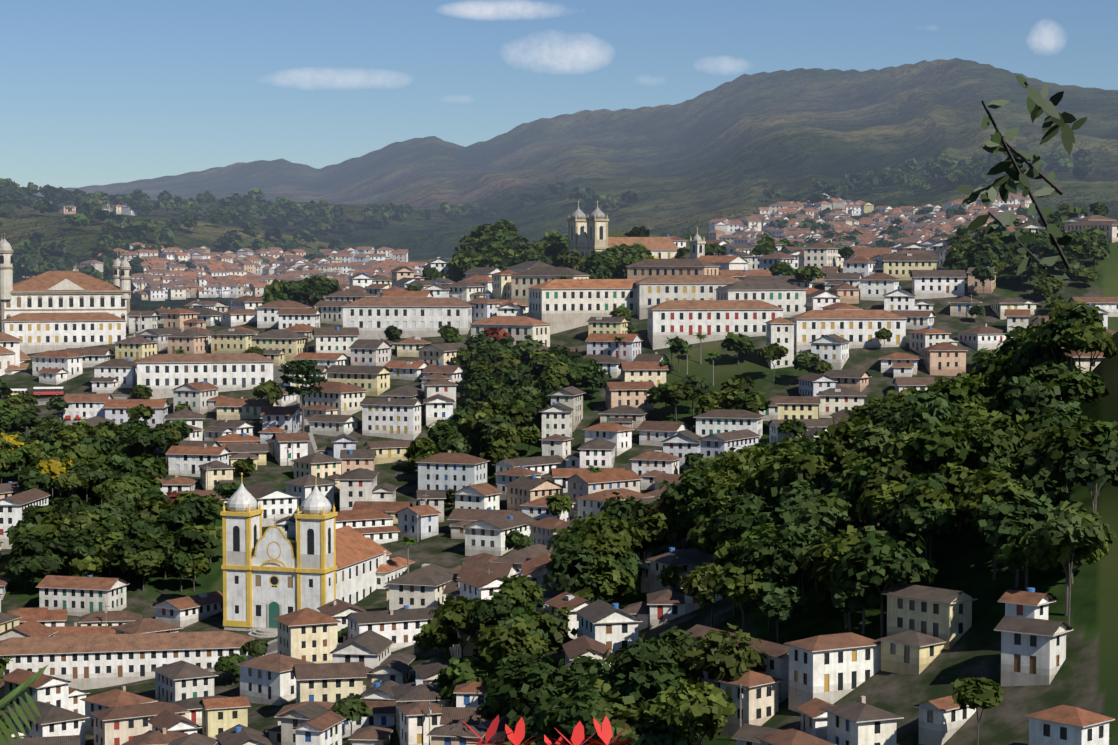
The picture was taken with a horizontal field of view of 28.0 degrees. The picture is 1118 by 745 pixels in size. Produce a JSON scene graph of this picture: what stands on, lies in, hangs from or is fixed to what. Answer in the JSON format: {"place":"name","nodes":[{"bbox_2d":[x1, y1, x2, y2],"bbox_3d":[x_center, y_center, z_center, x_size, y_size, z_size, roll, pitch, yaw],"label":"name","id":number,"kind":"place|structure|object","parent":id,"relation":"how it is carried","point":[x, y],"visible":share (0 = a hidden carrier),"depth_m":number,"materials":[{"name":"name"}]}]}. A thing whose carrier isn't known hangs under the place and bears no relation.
{"place":"outdoors","nodes":[
{"label":"outdoors","id":0,"kind":"place"},
{"bbox_2d":[35,361,317,671],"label":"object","id":1,"kind":"structure","parent":0,"point":[272,647],"depth_m":707.44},
{"bbox_2d":[2,382,304,425],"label":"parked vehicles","id":2,"kind":"object","parent":1,"relation":"on","point":[39,391],"visible":0.35,"depth_m":736.73,"materials":[{"name":"paint"}]},
{"bbox_2d":[0,75,1086,744],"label":"foliage","id":3,"kind":"object","parent":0,"point":[1016,175],"visible":1,"depth_m":5.84,"materials":[{"name":"green plant"}]},
{"bbox_2d":[0,58,1117,744],"bbox_3d":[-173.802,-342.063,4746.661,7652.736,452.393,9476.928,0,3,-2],"label":"hillside terrain","id":4,"kind":"structure","parent":0,"point":[730,150],"depth_m":1957.21,"materials":[{"name":"green plant"}]},
{"bbox_2d":[0,245,1112,744],"bbox_3d":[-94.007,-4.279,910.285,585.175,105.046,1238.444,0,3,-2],"label":"tree trunks","id":5,"kind":"object","parent":4,"relation":"on","point":[1068,567],"visible":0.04,"depth_m":371.34,"materials":[{"name":"brown plant"}]},
{"bbox_2d":[0,191,1117,744],"bbox_3d":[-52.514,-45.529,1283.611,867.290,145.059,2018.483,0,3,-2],"label":"town houses","id":6,"kind":"structure","parent":4,"relation":"on","point":[296,601],"depth_m":642.01,"materials":[{"name":"white paint"}]},
{"bbox_2d":[0,143,1117,744],"bbox_3d":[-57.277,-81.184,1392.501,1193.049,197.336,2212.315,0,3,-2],"label":"tree foliage","id":7,"kind":"object","parent":4,"relation":"on","point":[744,495],"visible":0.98,"depth_m":428.62,"materials":[{"name":"green plant"}]},
{"bbox_2d":[0,0,1117,189],"label":"sky","id":8,"kind":"structure","parent":0,"point":[93,92],"materials":[{"name":"blue"}]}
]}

